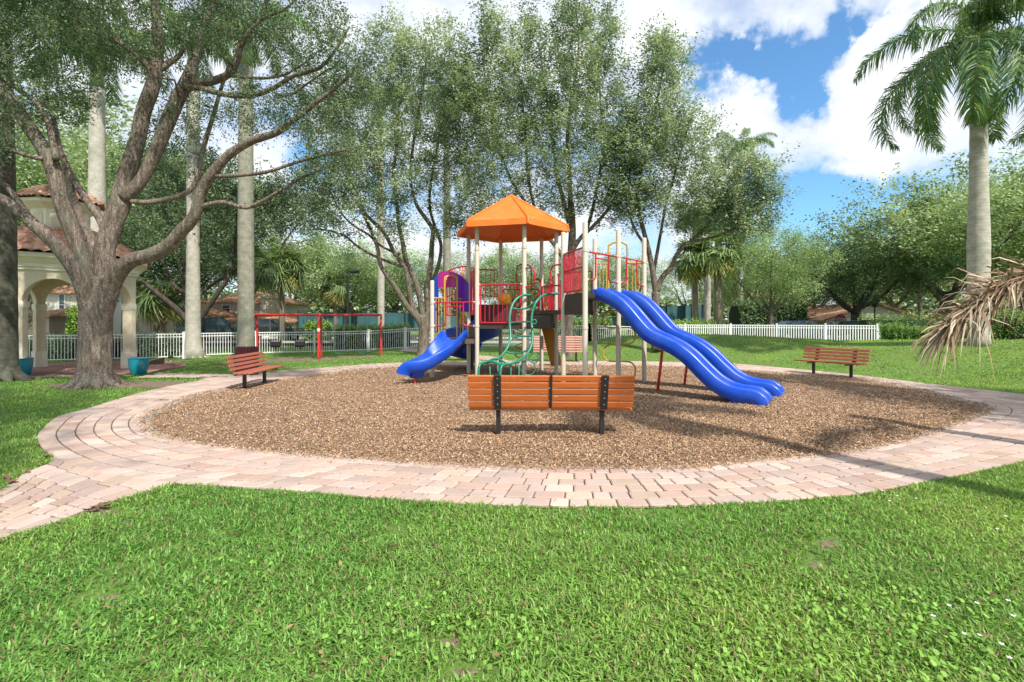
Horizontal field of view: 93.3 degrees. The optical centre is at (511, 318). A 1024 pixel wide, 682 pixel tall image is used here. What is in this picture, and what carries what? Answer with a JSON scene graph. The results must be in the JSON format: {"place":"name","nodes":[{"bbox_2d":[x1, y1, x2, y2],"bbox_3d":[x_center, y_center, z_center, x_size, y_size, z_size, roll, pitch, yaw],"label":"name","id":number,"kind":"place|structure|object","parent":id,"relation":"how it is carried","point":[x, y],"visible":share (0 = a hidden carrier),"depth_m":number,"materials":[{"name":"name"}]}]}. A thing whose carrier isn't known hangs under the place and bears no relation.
{"place":"outdoors","nodes":[
{"label":"outdoors","id":0,"kind":"place"},
{"bbox_2d":[0,457,170,538],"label":"side path","id":1,"kind":"structure","parent":0,"point":[74,488],"depth_m":4.52,"materials":[{"name":"beige brick"}]},
{"bbox_2d":[29,360,185,377],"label":"plaza","id":2,"kind":"structure","parent":0,"point":[66,367],"depth_m":18.17,"materials":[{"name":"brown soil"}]},
{"bbox_2d":[19,357,34,374],"bbox_3d":[-15.519,1.521,15.300,0.604,0.560,0.604,0,0,0],"label":"planter pot","id":3,"kind":"object","parent":2,"relation":"on","point":[26,365],"visible":0.46,"depth_m":15.23,"materials":[{"name":"teal ceramic"}]},
{"bbox_2d":[17,184,151,368],"bbox_3d":[-16.300,-1.475,17.500,5.279,6.690,5.279,0,0,-37],"label":"gazebo","id":4,"kind":"object","parent":2,"relation":"on","point":[42,274],"visible":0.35,"depth_m":16.75,"materials":[{"name":"beige paint"}]},
{"bbox_2d":[137,372,233,378],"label":"plaza path","id":5,"kind":"structure","parent":0,"point":[187,375],"depth_m":15.24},
{"bbox_2d":[215,313,301,336],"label":"house","id":6,"kind":"structure","parent":0,"point":[291,320],"depth_m":41.15,"materials":[{"name":"paint"}]},
{"bbox_2d":[258,295,278,313],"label":"chimney stack","id":7,"kind":"object","parent":6,"relation":"on","point":[270,306],"visible":0.5,"depth_m":44.40,"materials":[{"name":"white paint"}]},
{"bbox_2d":[398,348,507,360],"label":"path","id":8,"kind":"structure","parent":0,"point":[480,356],"depth_m":20.72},
{"bbox_2d":[0,319,1023,681],"bbox_3d":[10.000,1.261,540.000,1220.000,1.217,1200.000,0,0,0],"label":"lawn","id":9,"kind":"structure","parent":0,"point":[890,357],"depth_m":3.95,"materials":[{"name":"green plant"}]},
{"bbox_2d":[46,308,77,336],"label":"house","id":10,"kind":"structure","parent":9,"relation":"on","point":[56,319],"depth_m":38.70,"materials":[{"name":"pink paint"}]},
{"bbox_2d":[0,0,131,382],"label":"royal palm","id":11,"kind":"object","parent":9,"relation":"on","point":[10,370],"visible":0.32,"depth_m":12.85,"materials":[{"name":"green plant"}]},
{"bbox_2d":[64,301,77,336],"bbox_3d":[-23.941,0.426,27.192,1.600,3.088,1.606,0,0,-18],"label":"hedge","id":12,"kind":"object","parent":9,"relation":"on","point":[71,323],"visible":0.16,"depth_m":26.61,"materials":[{"name":"green plant"}]},
{"bbox_2d":[16,146,156,337],"bbox_3d":[-32.076,-5.261,32.899,16.214,14.781,16.954,0,0,-19],"label":"shade tree","id":13,"kind":"object","parent":9,"relation":"on","point":[30,300],"visible":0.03,"depth_m":30.98,"materials":[{"name":"green plant"}]},
{"bbox_2d":[11,8,175,231],"bbox_3d":[-18.860,-6.009,21.943,5.862,15.957,6.260,0,0,-18],"label":"royal palm","id":14,"kind":"object","parent":9,"relation":"on","point":[97,162],"visible":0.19,"depth_m":21.86,"materials":[{"name":"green plant"}]},
{"bbox_2d":[28,331,181,358],"bbox_3d":[-19.053,1.265,23.078,6.557,1.410,1.951,0,0,-22],"label":"hedge","id":15,"kind":"object","parent":9,"relation":"on","point":[139,345],"visible":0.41,"depth_m":22.79,"materials":[{"name":"green plant"}]},
{"bbox_2d":[28,332,184,360],"bbox_3d":[-18.660,1.258,20.894,7.619,1.285,0.312,0,0,-25],"label":"picket fence","id":16,"kind":"object","parent":9,"relation":"on","point":[146,337],"visible":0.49,"depth_m":21.84,"materials":[{"name":"white metal"}]},
{"bbox_2d":[30,381,183,387],"bbox_3d":[-9.574,1.646,12.147,4.234,0.035,1.416,0,0,0],"label":"soil patch","id":17,"kind":"object","parent":9,"relation":"on","point":[147,384],"visible":0.52,"depth_m":11.97,"materials":[{"name":"brown soil"}]},
{"bbox_2d":[46,286,184,333],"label":"house","id":18,"kind":"structure","parent":9,"relation":"on","point":[53,302],"depth_m":42.00,"materials":[{"name":"white paint"}]},
{"bbox_2d":[58,294,65,308],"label":"window","id":19,"kind":"structure","parent":18,"relation":"in","point":[61,304],"depth_m":41.91,"materials":[{"name":"white glass"}]},
{"bbox_2d":[15,115,237,333],"bbox_3d":[-29.697,-6.703,36.258,20.383,17.771,19.494,0,0,14],"label":"shade tree","id":20,"kind":"object","parent":9,"relation":"on","point":[81,150],"visible":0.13,"depth_m":31.46,"materials":[{"name":"green plant"}]},
{"bbox_2d":[127,357,149,374],"bbox_3d":[-12.271,1.559,15.900,0.604,0.540,0.604,0,0,0],"label":"planter pot","id":21,"kind":"object","parent":9,"relation":"on","point":[138,365],"visible":0.98,"depth_m":15.71,"materials":[{"name":"teal ceramic"}]},
{"bbox_2d":[17,193,285,332],"bbox_3d":[-25.002,-3.396,34.476,16.119,11.033,16.204,0,0,-29],"label":"shade tree","id":22,"kind":"object","parent":9,"relation":"on","point":[174,272],"visible":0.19,"depth_m":33.15,"materials":[{"name":"green plant"}]},
{"bbox_2d":[14,64,293,242],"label":"shade tree","id":23,"kind":"object","parent":9,"relation":"on","point":[123,112],"visible":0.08,"depth_m":40.62,"materials":[{"name":"green plant"}]},
{"bbox_2d":[136,277,184,333],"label":"fan palm","id":24,"kind":"object","parent":9,"relation":"on","point":[165,312],"visible":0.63,"depth_m":25.36,"materials":[{"name":"green plant"}]},
{"bbox_2d":[137,305,236,335],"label":"house","id":25,"kind":"structure","parent":9,"relation":"on","point":[217,312],"depth_m":40.60,"materials":[{"name":"pink paint"}]},
{"bbox_2d":[123,0,261,358],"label":"royal palm","id":26,"kind":"object","parent":9,"relation":"on","point":[193,346],"visible":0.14,"depth_m":22.98,"materials":[{"name":"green plant"}]},
{"bbox_2d":[0,0,397,390],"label":"oak tree","id":27,"kind":"object","parent":9,"relation":"on","point":[97,272],"visible":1,"depth_m":11.40,"materials":[{"name":"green plant"}]},
{"bbox_2d":[108,135,330,353],"bbox_3d":[-15.141,-4.020,25.006,12.344,11.921,6.121,0,0,0],"label":"spreading tree","id":28,"kind":"object","parent":9,"relation":"on","point":[170,170],"visible":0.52,"depth_m":24.19,"materials":[{"name":"green plant"}]},
{"bbox_2d":[165,0,320,346],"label":"royal palm","id":29,"kind":"object","parent":9,"relation":"on","point":[245,280],"visible":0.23,"depth_m":20.26,"materials":[{"name":"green plant"}]},
{"bbox_2d":[140,153,353,317],"bbox_3d":[-22.565,-5.510,40.167,15.672,15.277,15.592,0,0,41],"label":"shade tree","id":30,"kind":"object","parent":9,"relation":"on","point":[292,245],"visible":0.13,"depth_m":39.96,"materials":[{"name":"green plant"}]},
{"bbox_2d":[211,243,282,299],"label":"fan palm","id":31,"kind":"object","parent":9,"relation":"on","point":[265,273],"visible":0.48,"depth_m":28.54,"materials":[{"name":"green plant"}]},
{"bbox_2d":[201,290,314,313],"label":"house","id":32,"kind":"structure","parent":9,"relation":"on","point":[226,302],"depth_m":46.71,"materials":[{"name":"white paint"}]},
{"bbox_2d":[177,227,366,309],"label":"shade tree","id":33,"kind":"object","parent":9,"relation":"on","point":[305,300],"visible":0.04,"depth_m":52.46,"materials":[{"name":"green plant"}]},
{"bbox_2d":[201,329,368,354],"bbox_3d":[-11.899,1.247,25.199,8.612,1.306,0.558,0,0,-28],"label":"picket fence","id":34,"kind":"object","parent":9,"relation":"on","point":[324,334],"visible":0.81,"depth_m":25.57,"materials":[{"name":"white metal"}]},
{"bbox_2d":[258,245,313,345],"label":"fan palm","id":35,"kind":"object","parent":9,"relation":"on","point":[292,277],"visible":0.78,"depth_m":32.47,"materials":[{"name":"green plant"}]},
{"bbox_2d":[265,358,332,360],"bbox_3d":[-10.003,1.851,21.995,4.033,0.024,1.900,0,0,0],"label":"soil patch","id":36,"kind":"object","parent":9,"relation":"on","point":[291,359],"visible":0.74,"depth_m":21.84,"materials":[{"name":"brown soil"}]},
{"bbox_2d":[301,319,333,343],"bbox_3d":[-14.444,0.985,35.990,1.984,1.988,1.752,0,0,0],"label":"hedge","id":37,"kind":"object","parent":9,"relation":"on","point":[310,326],"visible":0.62,"depth_m":35.48,"materials":[{"name":"green plant"}]},
{"bbox_2d":[254,314,381,358],"bbox_3d":[-8.908,0.842,22.398,5.598,2.140,1.136,0,0,-15],"label":"swing set","id":38,"kind":"object","parent":9,"relation":"on","point":[299,344],"visible":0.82,"depth_m":22.13,"materials":[{"name":"red paint"}]},
{"bbox_2d":[311,270,353,336],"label":"fan palm","id":39,"kind":"object","parent":9,"relation":"on","point":[335,294],"visible":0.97,"depth_m":39.56,"materials":[{"name":"green plant"}]},
{"bbox_2d":[234,229,451,312],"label":"shade tree","id":40,"kind":"object","parent":9,"relation":"on","point":[353,255],"visible":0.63,"depth_m":43.66,"materials":[{"name":"green plant"}]},
{"bbox_2d":[320,355,377,358],"bbox_3d":[-7.688,1.796,22.679,3.081,0.133,1.804,0,0,0],"label":"soil patch","id":41,"kind":"object","parent":9,"relation":"on","point":[351,357],"visible":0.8,"depth_m":22.56,"materials":[{"name":"brown soil"}]},
{"bbox_2d":[332,320,410,348],"bbox_3d":[-8.748,1.036,30.485,4.719,1.867,1.800,0,0,0],"label":"hedge","id":42,"kind":"object","parent":9,"relation":"on","point":[360,340],"visible":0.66,"depth_m":29.93,"materials":[{"name":"green plant"}]},
{"bbox_2d":[338,65,416,325],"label":"royal palm","id":43,"kind":"object","parent":9,"relation":"on","point":[380,290],"visible":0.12,"depth_m":33.81,"materials":[{"name":"green plant"}]},
{"bbox_2d":[298,310,458,328],"bbox_3d":[-11.025,0.485,39.970,13.300,2.329,0.180,0,0,0],"label":"court fence","id":44,"kind":"object","parent":9,"relation":"on","point":[398,317],"visible":0.38,"depth_m":40.00,"materials":[{"name":"green metal"}]},
{"bbox_2d":[322,240,442,312],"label":"shade tree","id":45,"kind":"object","parent":9,"relation":"on","point":[395,308],"visible":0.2,"depth_m":48.50,"materials":[{"name":"green plant"}]},
{"bbox_2d":[279,0,513,355],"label":"multi stem tree","id":46,"kind":"object","parent":9,"relation":"on","point":[421,317],"visible":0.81,"depth_m":21.23,"materials":[{"name":"green plant"}]},
{"bbox_2d":[404,73,492,329],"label":"royal palm","id":47,"kind":"object","parent":9,"relation":"on","point":[446,254],"visible":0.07,"depth_m":33.78,"materials":[{"name":"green plant"}]},
{"bbox_2d":[441,638,458,647],"bbox_3d":[-0.316,1.650,2.479,0.173,0.008,0.150,0,0,39],"label":"soil patch","id":48,"kind":"object","parent":9,"relation":"on","point":[455,641],"visible":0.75,"depth_m":2.47,"materials":[{"name":"brown soil"}]},
{"bbox_2d":[400,246,507,325],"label":"shade tree","id":49,"kind":"object","parent":9,"relation":"on","point":[472,265],"visible":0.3,"depth_m":46.72,"materials":[{"name":"green plant"}]},
{"bbox_2d":[450,669,477,676],"bbox_3d":[-0.226,1.650,2.247,0.248,0.008,0.100,0,0,0],"label":"soil patch","id":50,"kind":"object","parent":9,"relation":"on","point":[459,671],"visible":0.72,"depth_m":2.26,"materials":[{"name":"brown soil"}]},
{"bbox_2d":[369,324,633,351],"bbox_3d":[-0.415,1.084,27.125,15.386,1.588,0.321,0,0,0],"label":"picket fence","id":51,"kind":"object","parent":9,"relation":"on","point":[494,345],"visible":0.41,"depth_m":27.18,"materials":[{"name":"white metal"}]},
{"bbox_2d":[460,244,559,333],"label":"shade tree","id":52,"kind":"object","parent":9,"relation":"on","point":[511,261],"visible":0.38,"depth_m":49.90,"materials":[{"name":"green plant"}]},
{"bbox_2d":[0,333,1023,384],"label":"grass","id":53,"kind":"structure","parent":9,"relation":"on","point":[132,377],"depth_m":17.83,"materials":[{"name":"green plant"}]},
{"bbox_2d":[0,362,1023,450],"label":"grass","id":54,"kind":"structure","parent":9,"relation":"on","point":[17,427],"depth_m":9.83,"materials":[{"name":"green plant"}]},
{"bbox_2d":[19,551,1023,681],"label":"weeds","id":55,"kind":"object","parent":9,"relation":"on","point":[819,656],"visible":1,"depth_m":2.48,"materials":[{"name":"green plant"}]},
{"bbox_2d":[413,0,658,357],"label":"tall tree","id":56,"kind":"object","parent":9,"relation":"on","point":[569,70],"visible":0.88,"depth_m":19.97,"materials":[{"name":"green plant"}]},
{"bbox_2d":[484,244,658,316],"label":"shade tree","id":57,"kind":"object","parent":9,"relation":"on","point":[551,259],"visible":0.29,"depth_m":47.53,"materials":[{"name":"green plant"}]},
{"bbox_2d":[515,315,629,335],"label":"court fence","id":58,"kind":"object","parent":9,"relation":"on","point":[624,322],"visible":0.04,"depth_m":43.98,"materials":[{"name":"metal"}]},
{"bbox_2d":[558,316,613,340],"bbox_3d":[4.555,0.751,31.983,4.155,1.997,1.880,0,0,0],"label":"hedge","id":59,"kind":"object","parent":9,"relation":"on","point":[577,323],"visible":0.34,"depth_m":31.42,"materials":[{"name":"green plant"}]},
{"bbox_2d":[168,274,1019,329],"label":"distant woods","id":60,"kind":"object","parent":9,"relation":"on","point":[913,310],"visible":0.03,"depth_m":75.96,"materials":[{"name":"green plant"}]},
{"bbox_2d":[588,252,671,335],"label":"shade tree","id":61,"kind":"object","parent":9,"relation":"on","point":[648,290],"visible":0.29,"depth_m":45.04,"materials":[{"name":"green plant"}]},
{"bbox_2d":[659,303,703,322],"bbox_3d":[12.841,0.226,37.970,4.385,2.847,0.180,0,0,0],"label":"court fence","id":62,"kind":"object","parent":9,"relation":"on","point":[681,312],"visible":0.42,"depth_m":37.99,"materials":[{"name":"teal metal"}]},
{"bbox_2d":[649,252,734,305],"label":"shade tree","id":63,"kind":"object","parent":9,"relation":"on","point":[678,297],"visible":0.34,"depth_m":51.11,"materials":[{"name":"green plant"}]},
{"bbox_2d":[670,204,715,304],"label":"royal palm","id":64,"kind":"object","parent":9,"relation":"on","point":[674,226],"visible":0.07,"depth_m":38.05,"materials":[{"name":"green plant"}]},
{"bbox_2d":[667,238,721,322],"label":"fan palm","id":65,"kind":"object","parent":9,"relation":"on","point":[686,269],"visible":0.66,"depth_m":30.37,"materials":[{"name":"green plant"}]},
{"bbox_2d":[673,317,717,334],"bbox_3d":[10.250,0.784,29.982,4.702,1.932,1.845,0,0,0],"label":"hedge","id":66,"kind":"object","parent":9,"relation":"on","point":[704,323],"visible":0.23,"depth_m":29.54,"materials":[{"name":"green plant"}]},
{"bbox_2d":[592,8,805,348],"bbox_3d":[7.396,-5.649,20.011,8.282,13.831,4.922,0,0,0],"label":"forked tree","id":67,"kind":"object","parent":9,"relation":"on","point":[670,122],"visible":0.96,"depth_m":19.32,"materials":[{"name":"green plant"}]},
{"bbox_2d":[672,200,729,322],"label":"royal palm","id":68,"kind":"object","parent":9,"relation":"on","point":[707,300],"visible":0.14,"depth_m":35.80,"materials":[{"name":"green plant"}]},
{"bbox_2d":[689,230,748,333],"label":"fan palm","id":69,"kind":"object","parent":9,"relation":"on","point":[714,265],"visible":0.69,"depth_m":29.40,"materials":[{"name":"green plant"}]},
{"bbox_2d":[690,215,752,333],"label":"royal palm","id":70,"kind":"object","parent":9,"relation":"on","point":[722,299],"visible":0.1,"depth_m":32.73,"materials":[{"name":"green plant"}]},
{"bbox_2d":[700,127,776,304],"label":"royal palm","id":71,"kind":"object","parent":9,"relation":"on","point":[758,139],"visible":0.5,"depth_m":45.26,"materials":[{"name":"green plant"}]},
{"bbox_2d":[698,241,794,308],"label":"shade tree","id":72,"kind":"object","parent":9,"relation":"on","point":[729,299],"visible":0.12,"depth_m":49.20,"materials":[{"name":"green plant"}]},
{"bbox_2d":[727,295,809,338],"bbox_3d":[19.482,-0.069,36.979,5.361,3.700,2.887,0,0,0],"label":"hedge","id":73,"kind":"object","parent":9,"relation":"on","point":[743,314],"visible":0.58,"depth_m":36.10,"materials":[{"name":"green plant"}]},
{"bbox_2d":[677,323,878,340],"bbox_3d":[12.868,0.961,26.055,11.602,1.438,0.735,0,0,15],"label":"picket fence","id":74,"kind":"object","parent":9,"relation":"on","point":[730,327],"visible":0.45,"depth_m":25.54,"materials":[{"name":"white paint"}]},
{"bbox_2d":[710,214,847,336],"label":"shade tree","id":75,"kind":"object","parent":9,"relation":"on","point":[793,275],"visible":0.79,"depth_m":29.04,"materials":[{"name":"green plant"}]},
{"bbox_2d":[689,256,944,306],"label":"shade tree","id":76,"kind":"object","parent":9,"relation":"on","point":[819,296],"visible":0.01,"depth_m":55.75,"materials":[{"name":"green plant"}]},
{"bbox_2d":[783,247,858,308],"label":"shade tree","id":77,"kind":"object","parent":9,"relation":"on","point":[821,305],"visible":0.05,"depth_m":47.66,"materials":[{"name":"green plant"}]},
{"bbox_2d":[743,207,966,339],"bbox_3d":[25.189,-2.839,36.326,15.696,9.405,15.614,0,0,38],"label":"shade tree","id":78,"kind":"object","parent":9,"relation":"on","point":[853,288],"visible":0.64,"depth_m":34.22,"materials":[{"name":"green plant"}]},
{"bbox_2d":[805,303,931,336],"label":"house","id":79,"kind":"structure","parent":9,"relation":"on","point":[823,315],"depth_m":42.00,"materials":[{"name":"white paint"}]},
{"bbox_2d":[812,229,965,309],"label":"shade tree","id":80,"kind":"object","parent":9,"relation":"on","point":[894,305],"visible":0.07,"depth_m":45.27,"materials":[{"name":"green plant"}]},
{"bbox_2d":[758,131,1023,319],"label":"shade tree","id":81,"kind":"object","parent":9,"relation":"on","point":[940,294],"visible":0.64,"depth_m":30.94,"materials":[{"name":"green plant"}]},
{"bbox_2d":[877,322,961,339],"bbox_3d":[15.808,0.882,18.941,2.561,1.590,1.953,0,0,33],"label":"hedge","id":82,"kind":"object","parent":9,"relation":"on","point":[887,331],"visible":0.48,"depth_m":18.79,"materials":[{"name":"green plant"}]},
{"bbox_2d":[896,196,944,317],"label":"royal palm","id":83,"kind":"object","parent":9,"relation":"on","point":[920,304],"visible":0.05,"depth_m":39.87,"materials":[{"name":"green plant"}]},
{"bbox_2d":[852,0,1023,346],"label":"royal palm","id":84,"kind":"object","parent":9,"relation":"on","point":[973,45],"visible":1,"depth_m":14.28,"materials":[{"name":"green plant"}]},
{"bbox_2d":[856,310,1023,339],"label":"hedge","id":85,"kind":"object","parent":9,"relation":"on","point":[911,322],"visible":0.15,"depth_m":24.83,"materials":[{"name":"green plant"}]},
{"bbox_2d":[887,149,1023,314],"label":"shade tree","id":86,"kind":"object","parent":9,"relation":"on","point":[1006,250],"visible":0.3,"depth_m":29.38,"materials":[{"name":"green plant"}]},
{"bbox_2d":[909,251,1023,383],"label":"palm with dead frond","id":87,"kind":"object","parent":9,"relation":"on","point":[950,327],"visible":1,"depth_m":5.26,"materials":[{"name":"beige plant"}]},
{"bbox_2d":[990,307,1023,340],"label":"hedge","id":88,"kind":"object","parent":9,"relation":"on","point":[1005,331],"visible":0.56,"depth_m":15.38,"materials":[{"name":"green plant"}]},
{"bbox_2d":[13,0,1023,318],"label":"sky","id":89,"kind":"structure","parent":0,"point":[787,69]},
{"bbox_2d":[212,339,841,340],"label":"road","id":90,"kind":"structure","parent":0,"point":[332,340],"depth_m":36.18,"materials":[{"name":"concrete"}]},
{"bbox_2d":[174,317,235,340],"bbox_3d":[-21.918,0.763,35.000,1.890,1.750,4.600,0,0,0],"label":"parked car","id":91,"kind":"object","parent":90,"relation":"on","point":[215,325],"visible":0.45,"depth_m":33.92,"materials":[{"name":"black metal"}]},
{"bbox_2d":[231,318,304,340],"bbox_3d":[-17.307,0.813,34.500,4.400,1.650,1.890,0,0,0],"label":"parked car","id":92,"kind":"object","parent":90,"relation":"on","point":[268,324],"visible":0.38,"depth_m":33.61,"materials":[{"name":"black metal"}]},
{"bbox_2d":[346,270,359,325],"bbox_3d":[-12.841,-1.122,39.000,1.045,5.544,0.500,0,0,0],"label":"court lamp","id":93,"kind":"object","parent":90,"relation":"on","point":[347,296],"visible":0.91,"depth_m":38.92,"materials":[{"name":"black metal"}]},
{"bbox_2d":[204,337,840,342],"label":"kerb","id":94,"kind":"structure","parent":90,"relation":"on","point":[332,341],"depth_m":32.83,"materials":[{"name":"concrete"}]},
{"bbox_2d":[763,320,838,339],"bbox_3d":[20.838,0.888,35.000,4.600,1.500,1.890,0,0,0],"label":"parked car","id":95,"kind":"object","parent":90,"relation":"on","point":[789,322],"visible":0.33,"depth_m":34.08,"materials":[{"name":"metal"}]},
{"bbox_2d":[823,320,859,339],"bbox_3d":[25.083,0.888,35.000,4.600,1.500,1.890,0,0,0],"label":"parked car","id":96,"kind":"object","parent":90,"relation":"on","point":[844,322],"visible":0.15,"depth_m":34.16,"materials":[{"name":"white metal"}]},
{"bbox_2d":[36,361,1023,508],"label":"brick path","id":97,"kind":"structure","parent":0,"point":[992,439],"depth_m":5.26,"materials":[{"name":"beige brick"}]},
{"bbox_2d":[235,346,258,374],"bbox_3d":[-8.548,1.353,15.600,0.680,0.880,0.684,0,0,0],"label":"litter bin","id":98,"kind":"object","parent":97,"relation":"on","point":[244,350],"visible":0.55,"depth_m":15.32,"materials":[{"name":"black metal"}]},
{"bbox_2d":[3,418,1011,659],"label":"fallen leaves","id":99,"kind":"object","parent":97,"relation":"on","point":[99,504],"visible":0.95,"depth_m":2.88,"materials":[{"name":"brown plant"}]},
{"bbox_2d":[533,336,581,361],"bbox_3d":[1.779,1.166,18.384,1.950,1.008,0.652,0,0,4],"label":"park bench","id":100,"kind":"object","parent":97,"relation":"on","point":[575,342],"visible":0.48,"depth_m":18.55,"materials":[{"name":"brown wood"}]},
{"bbox_2d":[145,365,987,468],"bbox_3d":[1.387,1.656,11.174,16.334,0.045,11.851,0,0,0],"label":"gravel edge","id":101,"kind":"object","parent":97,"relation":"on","point":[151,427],"visible":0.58,"depth_m":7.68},
{"bbox_2d":[795,347,870,376],"bbox_3d":[9.163,1.256,13.878,0.598,0.828,1.750,0,0,-30],"label":"park bench","id":102,"kind":"object","parent":97,"relation":"on","point":[853,355],"visible":0.99,"depth_m":13.83,"materials":[{"name":"brown wood"}]},
{"bbox_2d":[133,364,996,471],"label":"mulch ground","id":103,"kind":"structure","parent":0,"point":[450,390],"depth_m":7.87,"materials":[{"name":"brown wood"}]},
{"bbox_2d":[226,351,282,388],"bbox_3d":[-6.237,1.256,11.783,0.598,0.828,1.800,0,0,-4],"label":"park bench","id":104,"kind":"object","parent":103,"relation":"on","point":[253,371],"visible":0.98,"depth_m":11.55,"materials":[{"name":"red wood"}]},
{"bbox_2d":[468,375,634,434],"bbox_3d":[0.526,1.209,6.710,2.228,0.922,0.625,0,0,1],"label":"park bench","id":105,"kind":"object","parent":103,"relation":"on","point":[497,390],"visible":0.98,"depth_m":6.50,"materials":[{"name":"orange wood"}]},
{"bbox_2d":[396,194,784,404],"bbox_3d":[1.539,-0.903,12.711,9.723,5.306,5.012,0,0,21],"label":"play structure","id":106,"kind":"object","parent":103,"relation":"on","point":[511,218],"visible":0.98,"depth_m":12.35,"materials":[{"name":"orange plastic"}]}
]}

